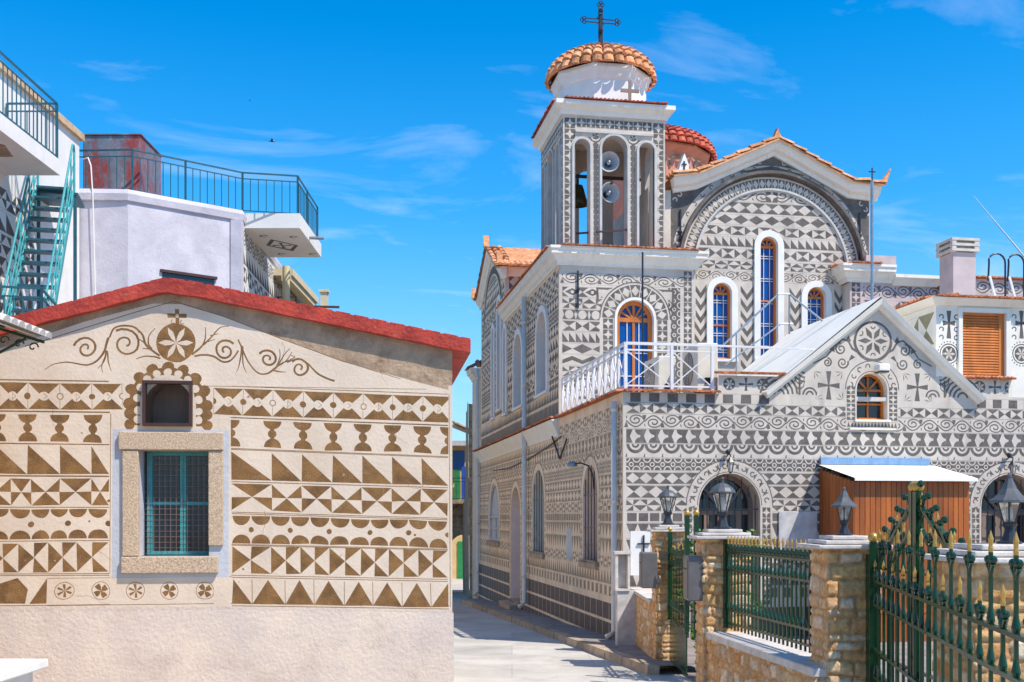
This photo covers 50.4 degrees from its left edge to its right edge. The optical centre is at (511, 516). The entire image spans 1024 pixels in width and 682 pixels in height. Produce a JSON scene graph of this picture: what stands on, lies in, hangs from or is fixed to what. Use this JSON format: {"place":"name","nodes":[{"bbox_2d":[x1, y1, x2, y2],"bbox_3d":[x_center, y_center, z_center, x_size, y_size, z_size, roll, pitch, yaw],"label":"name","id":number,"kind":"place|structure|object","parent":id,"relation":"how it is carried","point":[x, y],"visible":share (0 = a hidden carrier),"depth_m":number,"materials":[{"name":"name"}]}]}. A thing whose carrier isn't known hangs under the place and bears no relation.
{"place":"outdoors","nodes":[
{"label":"outdoors","id":0,"kind":"place"},
{"bbox_2d":[0,0,1023,440],"label":"sky","id":1,"kind":"structure","parent":0,"point":[409,126],"materials":[{"name":"blue"}]},
{"bbox_2d":[452,579,692,681],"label":"road","id":2,"kind":"structure","parent":0,"point":[489,647],"depth_m":17.99,"materials":[{"name":"concrete"}]},
{"bbox_2d":[459,598,659,674],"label":"kerb","id":3,"kind":"structure","parent":2,"relation":"on","point":[636,664],"depth_m":19.93,"materials":[{"name":"concrete"}]},
{"bbox_2d":[630,587,652,656],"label":"garden wall","id":4,"kind":"structure","parent":2,"relation":"on","point":[643,635],"depth_m":17.87,"materials":[{"name":"grey stone"}]},
{"bbox_2d":[646,525,690,668],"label":"stone pillar","id":5,"kind":"structure","parent":2,"relation":"on","point":[660,626],"depth_m":16.40,"materials":[{"name":"beige stone"}]},
{"bbox_2d":[639,552,656,587],"bbox_3d":[2.034,0.795,16.300,0.242,0.530,0.340,0,0,0],"label":"letter box","id":6,"kind":"object","parent":5,"relation":"attached to","point":[647,569],"visible":1,"depth_m":16.13,"materials":[{"name":"grey metal"}]},
{"bbox_2d":[658,485,677,524],"bbox_3d":[2.380,-0.181,16.625,0.310,0.607,0.310,0,0,-2],"label":"pillar lamp","id":7,"kind":"object","parent":5,"relation":"on","point":[667,496],"visible":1,"depth_m":16.56,"materials":[{"name":"metal"}]},
{"bbox_2d":[706,631,864,681],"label":"fence wall","id":8,"kind":"structure","parent":2,"relation":"on","point":[735,656],"depth_m":10.29,"materials":[{"name":"tan rubble stone"},{"name":"mortar"}]},
{"bbox_2d":[723,535,811,652],"bbox_3d":[2.450,0.685,10.380,0.060,0.990,2.444,0,0,-8],"label":"iron railing","id":9,"kind":"object","parent":8,"relation":"on","point":[787,554],"visible":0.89,"depth_m":10.42,"materials":[{"name":"green metal"}]},
{"bbox_2d":[465,598,695,665],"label":"pavement","id":10,"kind":"structure","parent":0,"point":[599,639],"depth_m":21.92,"materials":[{"name":"grey concrete"}]},
{"bbox_2d":[611,531,649,645],"bbox_3d":[2.084,1.260,18.999,0.660,2.020,0.240,0,0,-8],"label":"marble shrine","id":11,"kind":"object","parent":10,"relation":"on","point":[625,565],"visible":0.85,"depth_m":18.91,"materials":[{"name":"grey stone"}]},
{"bbox_2d":[667,510,689,675],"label":"iron gate","id":12,"kind":"structure","parent":10,"relation":"on","point":[678,645],"depth_m":15.46,"materials":[{"name":"green metal"}]},
{"bbox_2d":[687,529,758,681],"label":"stone pillar","id":13,"kind":"structure","parent":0,"point":[709,549],"depth_m":11.60,"materials":[{"name":"beige stone"}]},
{"bbox_2d":[683,555,702,600],"bbox_3d":[1.954,0.660,11.780,0.172,0.480,0.340,0,0,0],"label":"letter box","id":14,"kind":"object","parent":13,"relation":"attached to","point":[692,577],"visible":1,"depth_m":11.61,"materials":[{"name":"grey metal"}]},
{"bbox_2d":[693,510,698,671],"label":"iron gate","id":15,"kind":"structure","parent":13,"relation":"attached to","point":[695,521],"depth_m":13.92,"materials":[{"name":"green metal"}]},
{"bbox_2d":[709,477,735,528],"bbox_3d":[2.285,-0.150,11.825,0.288,0.564,0.288,0,0,-2],"label":"pillar lamp","id":16,"kind":"object","parent":13,"relation":"on","point":[722,492],"visible":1,"depth_m":11.77,"materials":[{"name":"metal"}]},
{"bbox_2d":[673,636,932,681],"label":"yard paving","id":17,"kind":"structure","parent":0,"point":[691,655],"depth_m":17.33,"materials":[{"name":"stone"}]},
{"bbox_2d":[676,528,768,652],"bbox_3d":[2.860,1.216,14.996,1.221,2.131,1.305,0,0,0],"label":"shrub","id":18,"kind":"object","parent":17,"relation":"on","point":[679,596],"visible":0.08,"depth_m":14.85,"materials":[{"name":"green plant"}]},
{"bbox_2d":[819,457,977,641],"bbox_3d":[7.083,0.573,20.106,2.376,3.393,1.495,0,0,-10],"label":"timber kiosk","id":19,"kind":"object","parent":17,"relation":"on","point":[876,503],"visible":0.41,"depth_m":19.61,"materials":[{"name":"brown wood"}]},
{"bbox_2d":[924,543,1023,681],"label":"stone pillar","id":20,"kind":"structure","parent":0,"point":[1003,554],"depth_m":6.30,"materials":[{"name":"beige stone"}]},
{"bbox_2d":[912,480,965,681],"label":"arched gate","id":21,"kind":"structure","parent":20,"relation":"attached to","point":[920,511],"depth_m":7.64,"materials":[{"name":"green metal"}]},
{"bbox_2d":[989,473,1023,543],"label":"pillar lamp","id":22,"kind":"object","parent":20,"relation":"on","point":[1008,498],"visible":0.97,"depth_m":6.56,"materials":[{"name":"metal"}]},
{"bbox_2d":[975,198,1023,256],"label":"contrail","id":23,"kind":"object","parent":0,"point":[1022,254],"visible":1,"depth_m":2259.81,"materials":[{"name":"white"}]},
{"bbox_3d":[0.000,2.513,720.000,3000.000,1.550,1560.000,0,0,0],"label":"ground","id":24,"kind":"structure","parent":0,"visible":0},
{"bbox_2d":[0,659,47,681],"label":"outside steps","id":25,"kind":"structure","parent":24,"relation":"on","point":[17,670],"depth_m":8.32,"materials":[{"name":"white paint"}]},
{"bbox_2d":[0,144,83,315],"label":"metal staircase","id":26,"kind":"structure","parent":24,"relation":"on","point":[64,197],"depth_m":19.89,"materials":[{"name":"teal metal"}]},
{"bbox_2d":[0,51,84,314],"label":"building","id":27,"kind":"structure","parent":24,"relation":"on","point":[39,135],"depth_m":20.23,"materials":[{"name":"white paint"}]},
{"bbox_2d":[79,149,323,299],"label":"whitewashed house","id":28,"kind":"structure","parent":24,"relation":"on","point":[129,237],"depth_m":24.26,"materials":[{"name":"white paint"}]},
{"bbox_2d":[83,133,161,194],"bbox_3d":[-8.835,-7.772,24.735,1.330,1.345,1.490,0,0,0],"label":"roof tank","id":29,"kind":"object","parent":28,"relation":"on","point":[138,141],"visible":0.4,"depth_m":24.02,"materials":[{"name":"grey metal"}]},
{"bbox_2d":[160,269,216,284],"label":"window","id":30,"kind":"structure","parent":28,"relation":"in","point":[205,279],"depth_m":24.30,"materials":[{"name":"grey glass"}]},
{"bbox_2d":[0,277,470,681],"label":"painted house","id":31,"kind":"structure","parent":24,"relation":"on","point":[201,482],"depth_m":10.25,"materials":[{"name":"paint"}]},
{"bbox_2d":[145,451,208,554],"bbox_3d":[-3.176,-0.128,10.404,0.615,0.989,0.117,0,0,-7],"label":"window","id":32,"kind":"structure","parent":31,"relation":"in","point":[177,482],"depth_m":10.41,"materials":[{"name":"teal paint"}]},
{"bbox_2d":[273,266,338,308],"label":"yellow house","id":33,"kind":"structure","parent":24,"relation":"on","point":[295,287],"depth_m":30.47,"materials":[{"name":"paint"}]},
{"bbox_2d":[452,535,462,578],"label":"end house","id":34,"kind":"structure","parent":24,"relation":"on","point":[457,561],"depth_m":57.50,"materials":[{"name":"yellow paint"}]},
{"bbox_2d":[458,541,462,578],"bbox_3d":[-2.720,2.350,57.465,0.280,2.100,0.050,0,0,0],"label":"door","id":35,"kind":"structure","parent":34,"relation":"in","point":[460,552],"depth_m":57.44,"materials":[{"name":"green paint"}]},
{"bbox_2d":[452,504,462,540],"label":"lane arch","id":36,"kind":"structure","parent":24,"relation":"on","point":[457,519],"depth_m":46.10,"materials":[{"name":"stone"}]},
{"bbox_2d":[452,421,468,503],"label":"lane house","id":37,"kind":"structure","parent":36,"relation":"on","point":[458,468],"depth_m":45.60,"materials":[{"name":"grey stone"}]},
{"bbox_2d":[453,450,464,468],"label":"window","id":38,"kind":"structure","parent":37,"relation":"in","point":[458,455],"depth_m":45.97,"materials":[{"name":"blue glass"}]},
{"bbox_2d":[462,402,471,597],"bbox_3d":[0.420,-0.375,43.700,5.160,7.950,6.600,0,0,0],"label":"drainpipe","id":39,"kind":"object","parent":24,"relation":"on","point":[467,543],"depth_m":40.99,"materials":[{"name":"grey metal"}]},
{"bbox_2d":[465,0,1023,638],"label":"church","id":40,"kind":"structure","parent":24,"relation":"on","point":[731,244],"depth_m":25.66,"materials":[{"name":"paint"}]},
{"bbox_2d":[490,323,494,420],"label":"window","id":41,"kind":"structure","parent":40,"relation":"in","point":[492,338],"depth_m":35.45,"materials":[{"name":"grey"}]},
{"bbox_2d":[486,484,499,546],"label":"window","id":42,"kind":"structure","parent":40,"relation":"in","point":[493,540],"depth_m":35.67,"materials":[{"name":"stone"}]},
{"bbox_2d":[495,294,501,412],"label":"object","id":43,"kind":"structure","parent":40,"relation":"in","point":[498,319],"depth_m":34.32,"materials":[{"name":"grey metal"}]},
{"bbox_2d":[501,322,507,416],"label":"window","id":44,"kind":"structure","parent":40,"relation":"in","point":[504,330],"depth_m":32.85,"materials":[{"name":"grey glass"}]},
{"bbox_2d":[499,487,520,609],"bbox_3d":[0.163,0.882,31.288,0.790,3.478,1.844,0,0,-10],"label":"door","id":45,"kind":"structure","parent":40,"relation":"in","point":[512,603],"depth_m":32.05,"materials":[{"name":"grey wood"}]},
{"bbox_2d":[511,328,521,411],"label":"window","id":46,"kind":"structure","parent":40,"relation":"in","point":[517,345],"depth_m":31.33,"materials":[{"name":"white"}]},
{"bbox_2d":[492,436,560,470],"bbox_3d":[-0.214,-1.646,33.066,0.082,0.446,16.076,0,0,-9],"label":"cable","id":47,"kind":"object","parent":40,"relation":"attached to","point":[531,456],"visible":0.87,"depth_m":28.27,"materials":[{"name":"rubber"}]},
{"bbox_2d":[529,470,544,558],"bbox_3d":[0.861,-0.073,27.982,0.530,2.261,1.727,0,0,-10],"label":"window","id":48,"kind":"structure","parent":40,"relation":"in","point":[537,551],"depth_m":28.62,"materials":[{"name":"grey glass"}]},
{"bbox_2d":[534,305,548,398],"bbox_3d":[0.922,-4.177,27.395,0.470,2.277,1.533,0,0,-10],"label":"window","id":49,"kind":"structure","parent":40,"relation":"in","point":[542,327],"depth_m":27.95,"materials":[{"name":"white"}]},
{"bbox_2d":[551,436,566,459],"bbox_3d":[1.089,-1.625,25.209,0.040,0.613,1.600,0,0,-10],"label":"cable bracket","id":50,"kind":"object","parent":40,"relation":"attached to","point":[559,456],"visible":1,"depth_m":25.11,"materials":[{"name":"metal"}]},
{"bbox_2d":[575,174,586,207],"bbox_3d":[1.615,-8.073,26.878,0.620,0.750,0.620,0,0,-10],"label":"bell","id":51,"kind":"object","parent":40,"relation":"hanging from","point":[580,199],"visible":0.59,"depth_m":26.74,"materials":[{"name":"brown metal"}]},
{"bbox_2d":[567,461,594,489],"bbox_3d":[1.386,-0.849,22.249,0.219,0.591,0.653,0,0,-44],"label":"street lamp","id":52,"kind":"object","parent":40,"relation":"attached to","point":[571,464],"visible":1,"depth_m":22.25,"materials":[{"name":"metal"}]},
{"bbox_2d":[579,465,597,569],"bbox_3d":[1.801,-0.008,22.532,0.530,2.133,1.446,0,0,-10],"label":"window","id":53,"kind":"structure","parent":40,"relation":"in","point":[589,560],"depth_m":23.11,"materials":[{"name":"grey wood"}]},
{"bbox_2d":[602,151,619,171],"bbox_3d":[2.315,-8.470,26.197,0.490,0.489,0.517,0,0,-2],"label":"loudspeaker","id":54,"kind":"object","parent":40,"relation":"attached to","point":[610,160],"visible":0.99,"depth_m":26.07,"materials":[{"name":"grey paint"}]},
{"bbox_2d":[602,182,619,202],"bbox_3d":[2.280,-7.769,26.291,0.490,0.489,0.517,0,0,-20],"label":"loudspeaker","id":55,"kind":"object","parent":40,"relation":"attached to","point":[610,193],"visible":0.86,"depth_m":26.20,"materials":[{"name":"grey paint"}]},
{"bbox_2d":[615,297,655,391],"bbox_3d":[2.907,-3.711,25.868,1.019,2.963,0.270,0,0,-10],"label":"balcony door","id":56,"kind":"structure","parent":40,"relation":"in","point":[628,315],"depth_m":25.94,"materials":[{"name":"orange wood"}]},
{"bbox_2d":[642,252,643,391],"bbox_3d":[2.421,-3.602,20.187,0.031,2.604,0.036,0,0,-10],"label":"flagpole","id":57,"kind":"object","parent":40,"relation":"on","point":[642,317],"visible":1,"depth_m":20.17,"materials":[{"name":"metal"}]},
{"bbox_2d":[644,356,674,392],"bbox_3d":[2.986,-2.750,22.081,0.384,0.900,0.900,0,0,-12],"label":"air conditioner","id":58,"kind":"object","parent":40,"relation":"on","point":[661,368],"visible":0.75,"depth_m":21.68,"materials":[{"name":"beige plastic"}]},
{"bbox_2d":[682,343,717,392],"bbox_3d":[3.634,-2.799,21.128,0.427,0.998,1.006,0,0,-8],"label":"air conditioner","id":59,"kind":"object","parent":40,"relation":"on","point":[701,369],"visible":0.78,"depth_m":20.67,"materials":[{"name":"beige plastic"}]},
{"bbox_2d":[706,276,738,361],"bbox_3d":[5.114,-4.821,26.619,0.791,2.078,0.260,0,0,-10],"label":"window","id":60,"kind":"structure","parent":40,"relation":"in","point":[722,292],"depth_m":26.66,"materials":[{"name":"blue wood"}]},
{"bbox_2d":[699,473,759,628],"bbox_3d":[4.030,0.743,20.582,1.207,3.113,0.470,0,0,-10],"label":"door","id":61,"kind":"structure","parent":40,"relation":"in","point":[744,509],"depth_m":20.73,"materials":[{"name":"grey paint"}]},
{"bbox_2d":[726,449,733,472],"bbox_3d":[4.030,-1.032,20.206,0.170,0.450,0.278,0,0,-10],"label":"wall lantern","id":62,"kind":"object","parent":40,"relation":"attached to","point":[730,463],"depth_m":20.12,"materials":[{"name":"metal"}]},
{"bbox_2d":[754,230,783,360],"bbox_3d":[6.303,-5.425,26.823,0.765,3.226,0.260,0,0,-10],"label":"window","id":63,"kind":"structure","parent":40,"relation":"in","point":[768,245],"depth_m":26.85,"materials":[{"name":"white paint"}]},
{"bbox_2d":[718,293,822,370],"bbox_3d":[5.386,-3.862,23.163,2.374,1.678,0.740,0,0,-10],"label":"roof handrail","id":64,"kind":"object","parent":40,"relation":"on","point":[761,309],"visible":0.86,"depth_m":22.87,"materials":[{"name":"metal"}]},
{"bbox_2d":[778,512,816,549],"bbox_3d":[5.400,0.266,20.554,0.771,0.726,0.048,0,0,-10],"label":"marble plaque","id":65,"kind":"object","parent":40,"relation":"attached to","point":[794,526],"visible":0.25,"depth_m":20.54,"materials":[{"name":"stone"}]},
{"bbox_2d":[801,281,831,327],"bbox_3d":[7.523,-4.843,27.032,0.795,2.001,0.260,0,0,-10],"label":"window","id":66,"kind":"structure","parent":40,"relation":"in","point":[819,300],"depth_m":27.00,"materials":[{"name":"white paint"}]},
{"bbox_2d":[857,373,886,419],"bbox_3d":[6.872,-2.305,20.955,0.633,0.888,0.240,0,0,-10],"label":"window","id":67,"kind":"structure","parent":40,"relation":"in","point":[871,384],"depth_m":21.03,"materials":[{"name":"orange wood"}]},
{"bbox_2d":[869,168,875,299],"bbox_3d":[7.176,-5.280,21.697,0.140,3.350,0.064,0,0,-10],"label":"mast","id":68,"kind":"object","parent":40,"relation":"on","point":[872,238],"visible":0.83,"depth_m":21.68,"materials":[{"name":"metal"}]},
{"bbox_2d":[874,363,889,373],"bbox_3d":[7.019,-2.816,20.716,0.240,0.165,0.280,0,0,-10],"label":"floodlight","id":69,"kind":"object","parent":40,"relation":"attached to","point":[881,368],"visible":1,"depth_m":20.59,"materials":[{"name":"white paint"}]},
{"bbox_2d":[981,475,1023,542],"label":"door","id":70,"kind":"structure","parent":40,"relation":"in","point":[991,519],"depth_m":21.70,"materials":[{"name":"grey paint"}]},
{"bbox_2d":[987,253,1023,296],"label":"roof ladder","id":71,"kind":"object","parent":40,"relation":"on","point":[1009,279],"visible":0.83,"depth_m":22.61,"materials":[{"name":"metal"}]},
{"bbox_2d":[1006,453,1016,474],"bbox_3d":[9.705,-1.028,21.185,0.170,0.450,0.278,0,0,-10],"label":"wall lantern","id":72,"kind":"object","parent":40,"relation":"attached to","point":[1012,465],"depth_m":21.09,"materials":[{"name":"metal"}]},
{"bbox_2d":[796,535,892,681],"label":"stone pillar","id":73,"kind":"structure","parent":24,"relation":"on","point":[837,600],"depth_m":8.75,"materials":[{"name":"beige stone"}]},
{"bbox_2d":[831,487,857,534],"bbox_3d":[2.745,-0.049,9.000,0.205,0.401,0.205,0,0,9],"label":"pillar lamp","id":74,"kind":"object","parent":73,"relation":"on","point":[843,504],"visible":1,"depth_m":8.96,"materials":[{"name":"metal"}]},
{"bbox_2d":[866,554,868,681],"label":"gate post","id":75,"kind":"object","parent":73,"relation":"attached to","point":[867,617],"visible":0.33,"depth_m":8.70,"materials":[{"name":"green metal"}]},
{"bbox_2d":[877,481,914,681],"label":"arched gate","id":76,"kind":"structure","parent":75,"relation":"attached to","point":[904,516],"depth_m":8.05,"materials":[{"name":"green metal"}]},
{"bbox_2d":[868,529,1023,681],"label":"open gate","id":77,"kind":"structure","parent":75,"relation":"attached to","point":[877,603],"depth_m":6.22,"materials":[{"name":"green metal"}]},
{"bbox_3d":[-6.575,-0.084,7.375,4.050,4.200,3.550,0,0,0],"label":"neighbour house","id":78,"kind":"object","parent":24,"relation":"on","visible":0},
{"bbox_2d":[0,313,51,353],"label":"door canopy","id":79,"kind":"object","parent":78,"relation":"attached to","point":[10,322],"visible":1,"depth_m":8.90,"materials":[{"name":"white metal"}]}
]}

